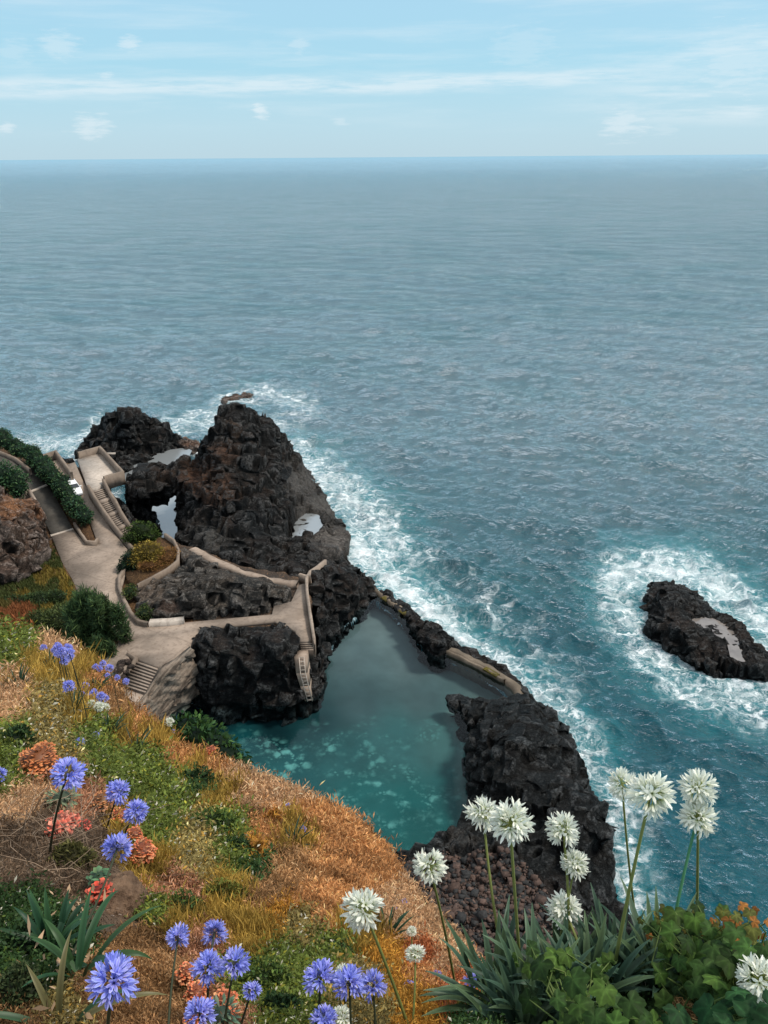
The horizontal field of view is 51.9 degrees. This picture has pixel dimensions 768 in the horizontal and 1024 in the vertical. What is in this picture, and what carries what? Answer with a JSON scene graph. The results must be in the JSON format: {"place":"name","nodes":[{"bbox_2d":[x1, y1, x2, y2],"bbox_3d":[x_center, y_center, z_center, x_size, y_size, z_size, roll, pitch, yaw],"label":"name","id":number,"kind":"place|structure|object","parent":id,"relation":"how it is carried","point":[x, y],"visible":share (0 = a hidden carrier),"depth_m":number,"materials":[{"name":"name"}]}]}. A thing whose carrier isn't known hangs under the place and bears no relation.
{"place":"outdoors","nodes":[
{"label":"outdoors","id":0,"kind":"place"},
{"bbox_2d":[0,486,53,588],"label":"cliff","id":1,"kind":"structure","parent":0,"point":[25,550],"depth_m":90.73,"materials":[{"name":"stone"}]},
{"bbox_2d":[0,455,71,533],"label":"road","id":2,"kind":"structure","parent":0,"point":[57,521],"depth_m":106.74,"materials":[{"name":"concrete"}]},
{"bbox_2d":[0,448,312,686],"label":"bank terrain","id":3,"kind":"structure","parent":0,"point":[132,602],"depth_m":91.80,"materials":[{"name":"soil"}]},
{"bbox_2d":[0,458,31,498],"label":"bush","id":4,"kind":"object","parent":3,"relation":"on","point":[14,481],"visible":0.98,"depth_m":102.95,"materials":[{"name":"green plant"}]},
{"bbox_2d":[3,588,68,605],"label":"bush","id":5,"kind":"object","parent":3,"relation":"on","point":[40,596],"visible":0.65,"depth_m":84.30,"materials":[{"name":"green plant"}]},
{"bbox_2d":[0,543,94,659],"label":"bank grass","id":6,"kind":"structure","parent":3,"relation":"on","point":[9,607],"depth_m":87.12,"materials":[{"name":"green plant"}]},
{"bbox_2d":[24,600,73,632],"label":"bush","id":7,"kind":"object","parent":3,"relation":"on","point":[51,619],"visible":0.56,"depth_m":79.71,"materials":[{"name":"green plant"}]},
{"bbox_2d":[73,518,94,540],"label":"planting bed","id":8,"kind":"object","parent":3,"relation":"on","point":[86,530],"visible":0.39,"depth_m":101.66,"materials":[{"name":"soil"}]},
{"bbox_2d":[0,427,94,525],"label":"hedge","id":9,"kind":"object","parent":8,"relation":"on","point":[49,473],"visible":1,"depth_m":108.29,"materials":[{"name":"green plant"}]},
{"bbox_2d":[58,582,133,659],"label":"bush","id":10,"kind":"object","parent":3,"relation":"on","point":[92,615],"visible":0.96,"depth_m":75.85,"materials":[{"name":"green plant"}]},
{"bbox_2d":[87,478,134,551],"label":"staircase","id":11,"kind":"structure","parent":3,"relation":"on","point":[106,504],"depth_m":104.63,"materials":[{"name":"concrete"}]},
{"bbox_2d":[122,652,157,704],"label":"staircase","id":12,"kind":"structure","parent":3,"relation":"on","point":[140,676],"depth_m":74.75,"materials":[{"name":"concrete"}]},
{"bbox_2d":[126,537,176,585],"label":"planting bed","id":13,"kind":"object","parent":3,"relation":"on","point":[136,576],"visible":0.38,"depth_m":91.43,"materials":[{"name":"soil"}]},
{"bbox_2d":[120,520,161,543],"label":"bush","id":14,"kind":"object","parent":13,"relation":"on","point":[137,532],"visible":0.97,"depth_m":98.10,"materials":[{"name":"green plant"}]},
{"bbox_2d":[128,538,164,567],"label":"bush","id":15,"kind":"object","parent":13,"relation":"on","point":[149,551],"visible":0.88,"depth_m":92.38,"materials":[{"name":"yellow plant"}]},
{"bbox_2d":[136,545,179,572],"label":"bush","id":16,"kind":"object","parent":13,"relation":"on","point":[169,554],"visible":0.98,"depth_m":91.77,"materials":[{"name":"brown plant"}]},
{"bbox_2d":[137,533,179,587],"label":"garden wall","id":17,"kind":"structure","parent":3,"relation":"on","point":[172,568],"depth_m":90.97,"materials":[{"name":"concrete"}]},
{"bbox_2d":[52,462,311,675],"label":"promenade","id":18,"kind":"structure","parent":3,"relation":"on","point":[88,566],"depth_m":84.93,"materials":[{"name":"concrete"}]},
{"bbox_2d":[77,446,125,490],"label":"terrace","id":19,"kind":"structure","parent":18,"relation":"on","point":[97,464],"depth_m":113.84,"materials":[{"name":"concrete"}]},
{"bbox_2d":[117,569,148,626],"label":"garden wall","id":20,"kind":"structure","parent":18,"relation":"on","point":[138,621],"depth_m":84.17,"materials":[{"name":"concrete"}]},
{"bbox_2d":[136,646,199,721],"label":"retaining wall","id":21,"kind":"structure","parent":18,"relation":"attached to","point":[171,689],"depth_m":75.21,"materials":[{"name":"stone"}]},
{"bbox_2d":[133,548,292,621],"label":"rock outcrop","id":22,"kind":"object","parent":3,"relation":"on","point":[194,586],"visible":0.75,"depth_m":84.45,"materials":[{"name":"stone"}]},
{"bbox_2d":[190,621,327,726],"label":"boulder","id":23,"kind":"object","parent":3,"relation":"on","point":[244,675],"visible":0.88,"depth_m":77.36,"materials":[{"name":"stone"}]},
{"bbox_2d":[294,650,312,701],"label":"concrete staircase","id":24,"kind":"structure","parent":23,"relation":"attached to","point":[302,662],"depth_m":77.28,"materials":[{"name":"concrete"}]},
{"bbox_2d":[125,448,191,479],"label":"tide pool","id":25,"kind":"structure","parent":0,"point":[168,457],"depth_m":142.93,"materials":[{"name":"liquid"}]},
{"bbox_2d":[152,496,176,537],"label":"tide pool","id":26,"kind":"structure","parent":0,"point":[166,515],"depth_m":119.41,"materials":[{"name":"liquid"}]},
{"bbox_2d":[189,547,298,589],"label":"wall","id":27,"kind":"structure","parent":0,"point":[290,584],"depth_m":91.26,"materials":[{"name":"concrete"}]},
{"bbox_2d":[177,608,500,854],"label":"pool bed","id":28,"kind":"object","parent":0,"point":[375,735],"visible":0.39,"depth_m":75.70,"materials":[{"name":"liquid"}]},
{"bbox_2d":[379,589,458,672],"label":"rock chunk","id":29,"kind":"object","parent":28,"relation":"on","point":[436,641],"visible":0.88,"depth_m":87.01,"materials":[{"name":"stone"}]},
{"bbox_2d":[446,647,522,696],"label":"pool wall","id":30,"kind":"structure","parent":28,"relation":"on","point":[490,675],"depth_m":82.74,"materials":[{"name":"concrete"}]},
{"bbox_2d":[0,612,764,1023],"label":"hillside","id":31,"kind":"structure","parent":0,"point":[122,919],"depth_m":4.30,"materials":[{"name":"plant"}]},
{"bbox_2d":[0,723,38,747],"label":"shrub","id":32,"kind":"object","parent":31,"relation":"on","point":[20,728],"visible":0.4,"depth_m":7.36,"materials":[{"name":"green plant"}]},
{"bbox_2d":[0,956,49,1013],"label":"shrub","id":33,"kind":"object","parent":31,"relation":"on","point":[16,977],"visible":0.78,"depth_m":2.58,"materials":[{"name":"green plant"}]},
{"bbox_2d":[0,911,71,960],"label":"shrub","id":34,"kind":"object","parent":31,"relation":"on","point":[22,927],"visible":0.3,"depth_m":2.94,"materials":[{"name":"green plant"}]},
{"bbox_2d":[17,740,60,782],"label":"rosette succulent","id":35,"kind":"object","parent":31,"relation":"on","point":[37,757],"visible":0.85,"depth_m":6.06,"materials":[{"name":"orange plant"}]},
{"bbox_2d":[0,888,114,970],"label":"agapanthus plant","id":36,"kind":"object","parent":31,"relation":"on","point":[72,923],"visible":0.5,"depth_m":2.98,"materials":[{"name":"green plant"}]},
{"bbox_2d":[43,785,81,811],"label":"rosette succulent","id":37,"kind":"object","parent":31,"relation":"on","point":[64,801],"visible":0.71,"depth_m":5.39,"materials":[{"name":"green plant"}]},
{"bbox_2d":[27,884,108,1018],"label":"dead leaves","id":38,"kind":"object","parent":31,"relation":"on","point":[87,1014],"visible":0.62,"depth_m":2.87,"materials":[{"name":"brown plant"}]},
{"bbox_2d":[49,756,87,851],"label":"agapanthus flower","id":39,"kind":"object","parent":31,"relation":"on","point":[61,769],"visible":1,"depth_m":3.18,"materials":[{"name":"blue plant"}]},
{"bbox_2d":[45,837,99,870],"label":"shrub","id":40,"kind":"object","parent":31,"relation":"on","point":[68,849],"visible":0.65,"depth_m":4.26,"materials":[{"name":"green plant"}]},
{"bbox_2d":[0,930,166,1023],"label":"agapanthus plant","id":41,"kind":"object","parent":31,"relation":"on","point":[43,996],"visible":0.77,"depth_m":2.52,"materials":[{"name":"green plant"}]},
{"bbox_2d":[21,887,160,987],"bbox_3d":[-1.048,1.482,2.783,0.495,0.229,0.503,0,24,0],"label":"agapanthus plant","id":42,"kind":"object","parent":31,"relation":"on","point":[83,942],"visible":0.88,"depth_m":2.78,"materials":[{"name":"green plant"}]},
{"bbox_2d":[56,831,132,982],"bbox_3d":[-1.118,1.449,2.950,0.125,0.234,0.537,8,26,18],"label":"agapanthus flower","id":43,"kind":"object","parent":31,"relation":"on","point":[121,838],"visible":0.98,"depth_m":3.09,"materials":[{"name":"blue plant"}]},
{"bbox_2d":[85,877,113,904],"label":"rosette succulent","id":44,"kind":"object","parent":31,"relation":"on","point":[97,888],"visible":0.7,"depth_m":3.84,"materials":[{"name":"red plant"}]},
{"bbox_2d":[0,764,204,916],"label":"dry twigs","id":45,"kind":"object","parent":31,"relation":"on","point":[68,836],"visible":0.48,"depth_m":4.61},
{"bbox_2d":[84,949,139,1023],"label":"agapanthus flower","id":46,"kind":"object","parent":31,"relation":"on","point":[120,966],"visible":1,"depth_m":2.13,"materials":[{"name":"blue plant"}]},
{"bbox_2d":[104,779,130,829],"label":"agapanthus flower","id":47,"kind":"object","parent":31,"relation":"on","point":[120,785],"visible":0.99,"depth_m":4.60,"materials":[{"name":"blue plant"}]},
{"bbox_2d":[91,870,147,917],"bbox_3d":[-1.330,1.956,3.941,0.286,0.279,0.329,0,24,0],"label":"soil boulder","id":48,"kind":"object","parent":31,"relation":"on","point":[129,886],"visible":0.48,"depth_m":3.88,"materials":[{"name":"stone"}]},
{"bbox_2d":[122,798,149,833],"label":"agapanthus flower","id":49,"kind":"object","parent":31,"relation":"on","point":[140,812],"visible":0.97,"depth_m":4.60,"materials":[{"name":"blue plant"}]},
{"bbox_2d":[125,835,157,866],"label":"rosette succulent","id":50,"kind":"object","parent":31,"relation":"on","point":[144,846],"visible":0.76,"depth_m":4.91,"materials":[{"name":"orange plant"}]},
{"bbox_2d":[165,921,189,1023],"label":"agapanthus flower","id":51,"kind":"object","parent":31,"relation":"on","point":[176,930],"visible":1,"depth_m":2.74,"materials":[{"name":"blue plant"}]},
{"bbox_2d":[163,886,206,917],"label":"shrub","id":52,"kind":"object","parent":31,"relation":"on","point":[184,896],"visible":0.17,"depth_m":4.20,"materials":[{"name":"green plant"}]},
{"bbox_2d":[182,979,209,1003],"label":"rosette succulent","id":53,"kind":"object","parent":31,"relation":"on","point":[195,988],"visible":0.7,"depth_m":2.90,"materials":[{"name":"orange plant"}]},
{"bbox_2d":[183,995,218,1023],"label":"agapanthus flower","id":54,"kind":"object","parent":31,"relation":"on","point":[205,1005],"visible":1,"depth_m":2.39,"materials":[{"name":"blue plant"}]},
{"bbox_2d":[188,948,225,1018],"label":"agapanthus flower","id":55,"kind":"object","parent":31,"relation":"on","point":[206,957],"visible":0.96,"depth_m":2.63,"materials":[{"name":"blue plant"}]},
{"bbox_2d":[161,709,253,769],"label":"shrub","id":56,"kind":"object","parent":31,"relation":"on","point":[196,728],"visible":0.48,"depth_m":17.54,"materials":[{"name":"green plant"}]},
{"bbox_2d":[190,804,238,833],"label":"shrub","id":57,"kind":"object","parent":31,"relation":"on","point":[222,816],"visible":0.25,"depth_m":7.19,"materials":[{"name":"green plant"}]},
{"bbox_2d":[201,919,228,964],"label":"agapanthus flower","id":58,"kind":"object","parent":31,"relation":"on","point":[219,927],"visible":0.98,"depth_m":3.49,"materials":[{"name":"blue plant"}]},
{"bbox_2d":[204,993,241,1023],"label":"rosette succulent","id":59,"kind":"object","parent":31,"relation":"on","point":[219,1018],"visible":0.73,"depth_m":2.67,"materials":[{"name":"green plant"}]},
{"bbox_2d":[200,877,252,904],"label":"shrub","id":60,"kind":"object","parent":31,"relation":"on","point":[216,888],"visible":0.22,"depth_m":4.63,"materials":[{"name":"green plant"}]},
{"bbox_2d":[219,945,250,1023],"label":"agapanthus flower","id":61,"kind":"object","parent":31,"relation":"on","point":[243,964],"visible":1,"depth_m":2.59,"materials":[{"name":"blue plant"}]},
{"bbox_2d":[236,955,292,991],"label":"shrub","id":62,"kind":"object","parent":31,"relation":"on","point":[263,976],"visible":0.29,"depth_m":3.11,"materials":[{"name":"green plant"}]},
{"bbox_2d":[261,989,303,1015],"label":"shrub","id":63,"kind":"object","parent":31,"relation":"on","point":[274,998],"visible":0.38,"depth_m":2.90,"materials":[{"name":"green plant"}]},
{"bbox_2d":[302,957,337,1023],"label":"agapanthus flower","id":64,"kind":"object","parent":31,"relation":"on","point":[323,965],"visible":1,"depth_m":2.48,"materials":[{"name":"blue plant"}]},
{"bbox_2d":[0,614,643,1023],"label":"golden grass","id":65,"kind":"structure","parent":31,"relation":"on","point":[246,920],"depth_m":5.73,"materials":[{"name":"yellow plant"}]},
{"bbox_2d":[309,1002,337,1023],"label":"agapanthus flower","id":66,"kind":"object","parent":31,"relation":"on","point":[328,1018],"visible":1,"depth_m":2.40,"materials":[{"name":"blue plant"}]},
{"bbox_2d":[0,612,651,1023],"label":"green weeds","id":67,"kind":"object","parent":31,"relation":"on","point":[58,732],"visible":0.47,"depth_m":5.58,"materials":[{"name":"green plant"}]},
{"bbox_2d":[332,964,366,1023],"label":"agapanthus flower","id":68,"kind":"object","parent":31,"relation":"on","point":[350,971],"visible":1,"depth_m":2.44,"materials":[{"name":"blue plant"}]},
{"bbox_2d":[339,887,408,1023],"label":"agapanthus flower","id":69,"kind":"object","parent":31,"relation":"on","point":[362,902],"visible":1,"depth_m":2.69,"materials":[{"name":"white plant"}]},
{"bbox_2d":[360,968,387,1023],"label":"agapanthus flower","id":70,"kind":"object","parent":31,"relation":"on","point":[380,986],"visible":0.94,"depth_m":2.60,"materials":[{"name":"blue plant"}]},
{"bbox_2d":[404,944,426,1021],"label":"agapanthus flower","id":71,"kind":"object","parent":31,"relation":"on","point":[414,949],"visible":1,"depth_m":2.98,"materials":[{"name":"white plant"}]},
{"bbox_2d":[412,847,455,980],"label":"agapanthus flower","id":72,"kind":"object","parent":31,"relation":"on","point":[440,866],"visible":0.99,"depth_m":3.09,"materials":[{"name":"white plant"}]},
{"bbox_2d":[463,794,496,925],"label":"agapanthus flower","id":73,"kind":"object","parent":31,"relation":"on","point":[483,805],"visible":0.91,"depth_m":3.27,"materials":[{"name":"white plant"}]},
{"bbox_2d":[420,895,551,1016],"bbox_3d":[0.435,1.777,2.975,0.632,0.298,0.543,-17,29,-32],"label":"agapanthus plant","id":74,"kind":"object","parent":31,"relation":"on","point":[448,992],"visible":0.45,"depth_m":3.06,"materials":[{"name":"green plant"}]},
{"bbox_2d":[489,797,535,951],"bbox_3d":[0.431,1.304,2.763,0.156,0.741,0.157,0,24,0],"label":"agapanthus flower","id":75,"kind":"object","parent":31,"relation":"on","point":[506,813],"visible":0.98,"depth_m":2.63,"materials":[{"name":"white plant"}]},
{"bbox_2d":[441,950,598,1023],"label":"agapanthus plant","id":76,"kind":"object","parent":31,"relation":"on","point":[510,1014],"visible":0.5,"depth_m":2.71,"materials":[{"name":"green plant"}]},
{"bbox_2d":[457,904,595,1023],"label":"agapanthus plant","id":77,"kind":"object","parent":31,"relation":"on","point":[531,935],"visible":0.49,"depth_m":2.79,"materials":[{"name":"green plant"}]},
{"bbox_2d":[470,900,652,1022],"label":"agapanthus plant","id":78,"kind":"object","parent":31,"relation":"on","point":[543,945],"visible":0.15,"depth_m":2.96,"materials":[{"name":"green plant"}]},
{"bbox_2d":[545,811,579,945],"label":"agapanthus flower","id":79,"kind":"object","parent":31,"relation":"on","point":[557,829],"visible":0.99,"depth_m":3.03,"materials":[{"name":"white plant"}]},
{"bbox_2d":[544,888,582,944],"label":"agapanthus flower","id":80,"kind":"object","parent":31,"relation":"on","point":[557,906],"visible":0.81,"depth_m":3.03,"materials":[{"name":"white plant"}]},
{"bbox_2d":[560,847,590,935],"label":"agapanthus flower","id":81,"kind":"object","parent":31,"relation":"on","point":[575,858],"visible":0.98,"depth_m":3.04,"materials":[{"name":"white plant"}]},
{"bbox_2d":[509,910,657,1012],"bbox_3d":[0.711,1.626,2.776,0.510,0.249,0.458,11,27,24],"label":"agapanthus plant","id":82,"kind":"object","parent":31,"relation":"on","point":[628,966],"visible":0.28,"depth_m":2.83,"materials":[{"name":"green plant"}]},
{"bbox_2d":[512,939,662,1023],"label":"broad leaved vine","id":83,"kind":"object","parent":31,"relation":"on","point":[574,1003],"visible":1,"depth_m":2.39,"materials":[{"name":"green plant"}]},
{"bbox_2d":[540,882,686,985],"bbox_3d":[0.882,1.634,2.908,0.555,0.288,0.596,0,24,0],"label":"agapanthus plant","id":84,"kind":"object","parent":31,"relation":"on","point":[612,928],"visible":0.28,"depth_m":2.98,"materials":[{"name":"green plant"}]},
{"bbox_2d":[606,766,639,904],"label":"agapanthus flower","id":85,"kind":"object","parent":31,"relation":"on","point":[621,775],"visible":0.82,"depth_m":3.01,"materials":[{"name":"white plant"}]},
{"bbox_2d":[614,771,676,960],"bbox_3d":[0.842,1.161,2.615,0.160,0.750,0.162,0,24,0],"label":"agapanthus flower","id":86,"kind":"object","parent":31,"relation":"on","point":[663,801],"visible":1,"depth_m":2.48,"materials":[{"name":"white plant"}]},
{"bbox_2d":[588,876,703,997],"bbox_3d":[0.985,1.603,2.908,0.493,0.293,0.543,8,25,17],"label":"agapanthus plant","id":87,"kind":"object","parent":31,"relation":"on","point":[641,938],"visible":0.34,"depth_m":2.97,"materials":[{"name":"green plant"}]},
{"bbox_2d":[676,768,718,899],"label":"agapanthus flower","id":88,"kind":"object","parent":31,"relation":"on","point":[695,780],"visible":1,"depth_m":2.90,"materials":[{"name":"white plant"}]},
{"bbox_2d":[675,800,719,907],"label":"agapanthus flower","id":89,"kind":"object","parent":31,"relation":"on","point":[692,818],"visible":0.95,"depth_m":2.89,"materials":[{"name":"white plant"}]},
{"bbox_2d":[637,901,767,987],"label":"broad leaved vine","id":90,"kind":"object","parent":31,"relation":"on","point":[754,933],"visible":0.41,"depth_m":2.65,"materials":[{"name":"green plant"}]},
{"bbox_2d":[642,900,767,1023],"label":"broad leaved vine","id":91,"kind":"object","parent":31,"relation":"on","point":[700,964],"visible":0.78,"depth_m":2.59,"materials":[{"name":"green plant"}]},
{"bbox_2d":[660,986,767,1023],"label":"broad leaved vine","id":92,"kind":"object","parent":31,"relation":"on","point":[745,1005],"visible":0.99,"depth_m":2.15,"materials":[{"name":"green plant"}]},
{"bbox_2d":[735,952,767,1002],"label":"agapanthus flower","id":93,"kind":"object","parent":31,"relation":"on","point":[753,963],"visible":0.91,"depth_m":2.24,"materials":[{"name":"white plant"}]},
{"bbox_2d":[0,154,767,945],"bbox_3d":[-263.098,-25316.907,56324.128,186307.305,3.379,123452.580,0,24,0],"label":"sea","id":94,"kind":"structure","parent":0,"point":[514,408],"depth_m":197.40,"materials":[{"name":"liquid"}]},
{"bbox_2d":[74,406,186,460],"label":"rock peak","id":95,"kind":"object","parent":94,"relation":"in","point":[121,431],"visible":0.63,"depth_m":143.42,"materials":[{"name":"stone"}]},
{"bbox_2d":[115,452,153,472],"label":"rock ledge","id":96,"kind":"object","parent":94,"relation":"in","point":[125,463],"visible":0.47,"depth_m":138.95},
{"bbox_2d":[124,402,350,594],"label":"rock stack","id":97,"kind":"object","parent":94,"relation":"in","point":[244,488],"visible":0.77,"depth_m":108.35,"materials":[{"name":"stone"}]},
{"bbox_2d":[292,513,322,537],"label":"tide pool","id":98,"kind":"structure","parent":97,"relation":"on","point":[314,525],"depth_m":112.06,"materials":[{"name":"liquid"}]},
{"bbox_2d":[308,562,378,680],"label":"rock outcrop","id":99,"kind":"object","parent":94,"relation":"in","point":[342,594],"visible":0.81,"depth_m":90.96,"materials":[{"name":"stone"}]},
{"bbox_2d":[305,559,326,656],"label":"path wall","id":100,"kind":"structure","parent":99,"relation":"on","point":[320,565],"depth_m":84.11,"materials":[{"name":"concrete"}]},
{"bbox_2d":[457,643,529,695],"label":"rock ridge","id":101,"kind":"object","parent":94,"relation":"in","point":[499,667],"visible":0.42,"depth_m":83.54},
{"bbox_2d":[395,693,633,948],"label":"rock mass","id":102,"kind":"object","parent":94,"relation":"in","point":[521,747],"visible":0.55,"depth_m":62.23,"materials":[{"name":"stone"}]},
{"bbox_2d":[400,846,590,961],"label":"beach stones","id":103,"kind":"object","parent":102,"relation":"on","point":[461,902],"visible":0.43,"depth_m":55.56,"materials":[{"name":"stone"}]},
{"bbox_2d":[639,580,767,681],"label":"sea rock","id":104,"kind":"object","parent":94,"relation":"in","point":[672,609],"visible":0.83,"depth_m":86.92,"materials":[{"name":"stone"}]},
{"bbox_2d":[692,617,744,661],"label":"tide pool","id":105,"kind":"structure","parent":104,"relation":"on","point":[735,651],"depth_m":87.49,"materials":[{"name":"liquid"}]},
{"bbox_2d":[0,0,767,159],"label":"sky","id":106,"kind":"structure","parent":0,"point":[80,79],"materials":[{"name":"blue"}]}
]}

